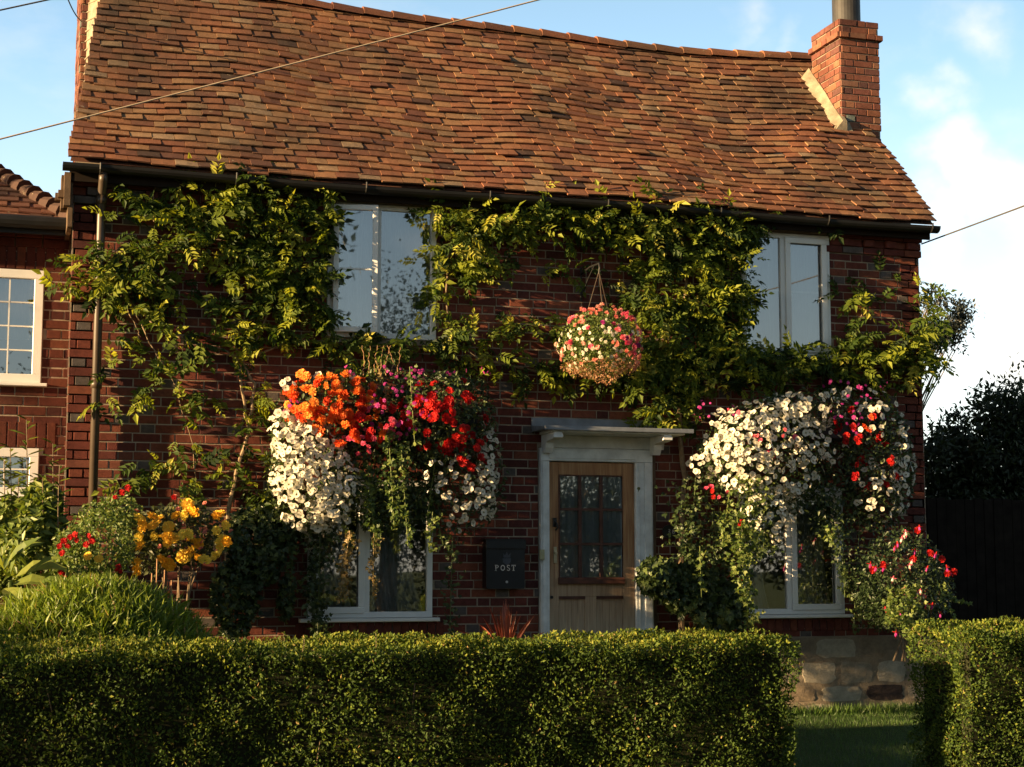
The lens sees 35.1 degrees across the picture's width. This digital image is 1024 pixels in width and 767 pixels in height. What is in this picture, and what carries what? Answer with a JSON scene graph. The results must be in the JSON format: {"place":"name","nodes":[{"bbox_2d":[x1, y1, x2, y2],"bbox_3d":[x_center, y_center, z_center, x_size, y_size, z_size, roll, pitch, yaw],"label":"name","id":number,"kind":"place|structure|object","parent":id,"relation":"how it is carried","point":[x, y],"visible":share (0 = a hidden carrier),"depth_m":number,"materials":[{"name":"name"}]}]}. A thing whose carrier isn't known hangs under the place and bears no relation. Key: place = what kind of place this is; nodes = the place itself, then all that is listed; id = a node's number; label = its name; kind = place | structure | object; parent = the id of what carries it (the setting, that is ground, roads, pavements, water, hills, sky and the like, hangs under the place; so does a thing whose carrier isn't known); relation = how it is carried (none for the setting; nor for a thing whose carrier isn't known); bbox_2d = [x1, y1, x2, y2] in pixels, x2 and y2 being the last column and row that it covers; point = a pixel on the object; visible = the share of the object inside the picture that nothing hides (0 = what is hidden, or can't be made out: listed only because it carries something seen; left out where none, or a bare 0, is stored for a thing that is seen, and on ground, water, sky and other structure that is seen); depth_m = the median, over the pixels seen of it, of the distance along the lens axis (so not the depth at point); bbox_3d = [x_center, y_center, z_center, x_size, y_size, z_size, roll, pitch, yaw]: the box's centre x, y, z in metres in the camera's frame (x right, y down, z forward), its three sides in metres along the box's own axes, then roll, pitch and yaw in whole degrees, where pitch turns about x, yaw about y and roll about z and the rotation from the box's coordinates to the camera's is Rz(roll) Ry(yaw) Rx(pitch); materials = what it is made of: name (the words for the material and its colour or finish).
{"place":"outdoors","nodes":[
{"label":"outdoors","id":0,"kind":"place"},
{"bbox_2d":[0,0,48,10],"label":"overhead wire","id":1,"kind":"object","parent":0,"point":[23,5],"visible":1,"depth_m":11.84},
{"bbox_2d":[0,559,217,660],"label":"ornamental grass","id":2,"kind":"object","parent":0,"point":[95,605],"depth_m":9.99,"materials":[{"name":"green plant"}]},
{"bbox_2d":[0,0,538,139],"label":"overhead wire","id":3,"kind":"object","parent":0,"point":[263,71],"visible":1,"depth_m":12.53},
{"bbox_2d":[0,0,1023,488],"label":"sky","id":4,"kind":"structure","parent":0,"point":[951,92],"materials":[{"name":"blue"}]},
{"bbox_2d":[781,700,925,766],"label":"lawn","id":5,"kind":"structure","parent":0,"point":[812,762],"depth_m":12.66,"materials":[{"name":"plant"}]},
{"bbox_2d":[0,415,44,600],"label":"tall shrub","id":6,"kind":"object","parent":5,"relation":"on","point":[8,511],"visible":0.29,"depth_m":12.62,"materials":[{"name":"green plant"}]},
{"bbox_2d":[0,537,67,599],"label":"broad leaved plant","id":7,"kind":"object","parent":5,"relation":"on","point":[44,563],"visible":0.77,"depth_m":11.25,"materials":[{"name":"green plant"}]},
{"bbox_2d":[0,164,72,606],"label":"neighbouring house","id":8,"kind":"structure","parent":5,"relation":"on","point":[34,333],"depth_m":13.85,"materials":[{"name":"red brick"}]},
{"bbox_2d":[0,448,38,499],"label":"window","id":9,"kind":"structure","parent":8,"relation":"in","point":[4,452],"depth_m":13.71,"materials":[{"name":"white plastic"}]},
{"bbox_2d":[0,268,46,386],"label":"window","id":10,"kind":"structure","parent":8,"relation":"in","point":[21,301],"depth_m":13.86,"materials":[{"name":"white plastic"}]},
{"bbox_2d":[0,438,73,589],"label":"leafy shrub","id":11,"kind":"object","parent":5,"relation":"on","point":[36,515],"visible":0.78,"depth_m":12.35,"materials":[{"name":"green plant"}]},
{"bbox_2d":[44,484,176,582],"bbox_3d":[-2.953,1.342,11.856,0.907,1.182,0.794,2,-7,-17],"label":"flowering bush","id":12,"kind":"object","parent":5,"relation":"on","point":[76,554],"visible":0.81,"depth_m":11.72,"materials":[{"name":"green plant"}]},
{"bbox_2d":[124,494,232,608],"bbox_3d":[-2.554,1.437,12.362,0.831,1.165,0.746,2,-7,-17],"label":"rose bush","id":13,"kind":"object","parent":5,"relation":"on","point":[165,538],"visible":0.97,"depth_m":12.24,"materials":[{"name":"yellow plant"}]},
{"bbox_2d":[0,626,804,766],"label":"clipped hedge","id":14,"kind":"object","parent":5,"relation":"on","point":[642,700],"visible":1,"depth_m":7.95,"materials":[{"name":"green plant"}]},
{"bbox_2d":[55,0,940,713],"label":"cottage","id":15,"kind":"structure","parent":5,"relation":"on","point":[463,112],"depth_m":14.86,"materials":[{"name":"brick"}]},
{"bbox_2d":[68,0,86,23],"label":"overhead wire","id":16,"kind":"object","parent":15,"relation":"attached to","point":[75,13],"visible":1,"depth_m":14.60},
{"bbox_2d":[30,152,479,608],"bbox_3d":[-2.129,0.016,13.738,3.810,3.989,0.755,2,-7,-17],"label":"climbing plant","id":17,"kind":"object","parent":15,"relation":"attached to","point":[315,279],"visible":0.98,"depth_m":13.70,"materials":[{"name":"green plant"}]},
{"bbox_2d":[206,500,304,640],"bbox_3d":[-2.132,1.585,13.499,0.814,1.240,0.399,2,-7,-17],"label":"ivy bush","id":18,"kind":"object","parent":15,"relation":"attached to","point":[244,573],"visible":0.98,"depth_m":13.41,"materials":[{"name":"green plant"}]},
{"bbox_2d":[298,479,439,622],"bbox_3d":[-1.246,1.448,14.055,1.220,1.217,0.280,2,-7,-17],"label":"window","id":19,"kind":"structure","parent":15,"relation":"in","point":[397,596],"depth_m":14.11,"materials":[{"name":"glass"}]},
{"bbox_2d":[326,202,436,340],"bbox_3d":[-1.148,-0.987,14.311,0.981,1.196,0.297,2,-7,-17],"label":"window","id":20,"kind":"structure","parent":15,"relation":"in","point":[387,278],"depth_m":14.40,"materials":[{"name":"glass"}]},
{"bbox_2d":[261,345,509,635],"bbox_3d":[-1.010,0.922,13.721,2.214,2.543,0.752,2,-7,-17],"label":"flower basket","id":21,"kind":"object","parent":15,"relation":"attached to","point":[337,427],"visible":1,"depth_m":13.63,"materials":[{"name":"multicoloured plant"}]},
{"bbox_2d":[482,539,525,588],"bbox_3d":[-0.072,1.587,14.279,0.369,0.437,0.137,2,-7,-17],"label":"post box","id":22,"kind":"object","parent":15,"relation":"attached to","point":[503,563],"visible":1,"depth_m":14.23,"materials":[{"name":"black metal"}]},
{"bbox_2d":[549,462,634,650],"bbox_3d":[0.721,1.837,14.563,0.823,2.255,0.098,2,-7,-17],"label":"front door","id":23,"kind":"structure","parent":15,"relation":"in","point":[591,505],"depth_m":14.62,"materials":[{"name":"brown wood"}]},
{"bbox_2d":[554,263,643,385],"bbox_3d":[0.783,-0.552,14.350,0.751,1.140,0.742,-3,-7,24],"label":"hanging basket","id":24,"kind":"object","parent":15,"relation":"hanging from","point":[606,355],"visible":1,"depth_m":14.20,"materials":[{"name":"multicoloured plant"}]},
{"bbox_2d":[662,524,678,538],"bbox_3d":[1.454,1.356,14.846,0.170,0.130,0.022,2,-7,-17],"label":"number plate","id":25,"kind":"object","parent":15,"relation":"attached to","point":[666,529],"visible":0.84,"depth_m":14.84,"materials":[{"name":"black ceramic"}]},
{"bbox_2d":[407,176,958,646],"bbox_3d":[1.710,0.241,14.909,5.510,4.348,0.749,2,-7,-17],"label":"climbing plant","id":26,"kind":"object","parent":15,"relation":"attached to","point":[663,366],"visible":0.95,"depth_m":14.89,"materials":[{"name":"green plant"}]},
{"bbox_2d":[633,554,742,649],"bbox_3d":[1.610,1.992,14.515,1.185,0.942,0.613,2,-7,-17],"label":"ivy bush","id":27,"kind":"object","parent":15,"relation":"attached to","point":[666,581],"visible":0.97,"depth_m":14.43,"materials":[{"name":"green plant"}]},
{"bbox_2d":[637,379,917,634],"bbox_3d":[2.537,1.116,14.816,2.943,2.382,0.793,2,-7,-17],"label":"flower basket","id":28,"kind":"object","parent":15,"relation":"attached to","point":[737,431],"visible":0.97,"depth_m":14.84,"materials":[{"name":"white plant"}]},
{"bbox_2d":[738,230,838,361],"bbox_3d":[2.601,-0.832,15.488,1.060,1.220,0.193,2,-7,-17],"label":"window","id":29,"kind":"structure","parent":15,"relation":"in","point":[797,275],"depth_m":15.56,"materials":[{"name":"glass"}]},
{"bbox_2d":[737,487,852,617],"bbox_3d":[2.592,1.587,15.258,1.210,1.222,0.280,2,-7,-17],"label":"window","id":30,"kind":"structure","parent":15,"relation":"in","point":[806,594],"depth_m":15.28,"materials":[{"name":"glass"}]},
{"bbox_2d":[921,205,1023,244],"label":"overhead wire","id":31,"kind":"object","parent":15,"relation":"attached to","point":[973,224],"visible":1,"depth_m":15.45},
{"bbox_2d":[458,601,545,651],"bbox_3d":[-0.110,2.079,13.600,0.791,0.531,0.327,2,-7,-17],"label":"strap leaved plant","id":32,"kind":"object","parent":5,"relation":"on","point":[503,630],"visible":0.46,"depth_m":13.64,"materials":[{"name":"red plant"}]},
{"bbox_2d":[852,524,972,661],"bbox_3d":[3.660,1.931,14.908,1.174,1.258,0.956,2,-7,-17],"label":"fuchsia bush","id":33,"kind":"object","parent":5,"relation":"on","point":[902,600],"visible":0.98,"depth_m":14.82,"materials":[{"name":"green plant"}]},
{"bbox_2d":[919,282,985,409],"bbox_3d":[5.883,1.292,22.318,1.445,5.436,0.940,2,-7,-17],"label":"slender tree","id":34,"kind":"object","parent":5,"relation":"on","point":[957,318],"visible":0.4,"depth_m":22.49,"materials":[{"name":"green plant"}]},
{"bbox_2d":[903,615,1023,766],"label":"clipped hedge","id":35,"kind":"object","parent":5,"relation":"on","point":[972,700],"visible":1,"depth_m":8.97,"materials":[{"name":"green plant"}]},
{"bbox_2d":[923,352,1023,499],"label":"leafy tree","id":36,"kind":"object","parent":5,"relation":"on","point":[966,463],"visible":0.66,"depth_m":19.46,"materials":[{"name":"green plant"}]},
{"bbox_2d":[925,498,1023,638],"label":"board fence","id":37,"kind":"object","parent":5,"relation":"on","point":[979,543],"visible":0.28,"depth_m":17.89,"materials":[{"name":"brown wood"}]}
]}

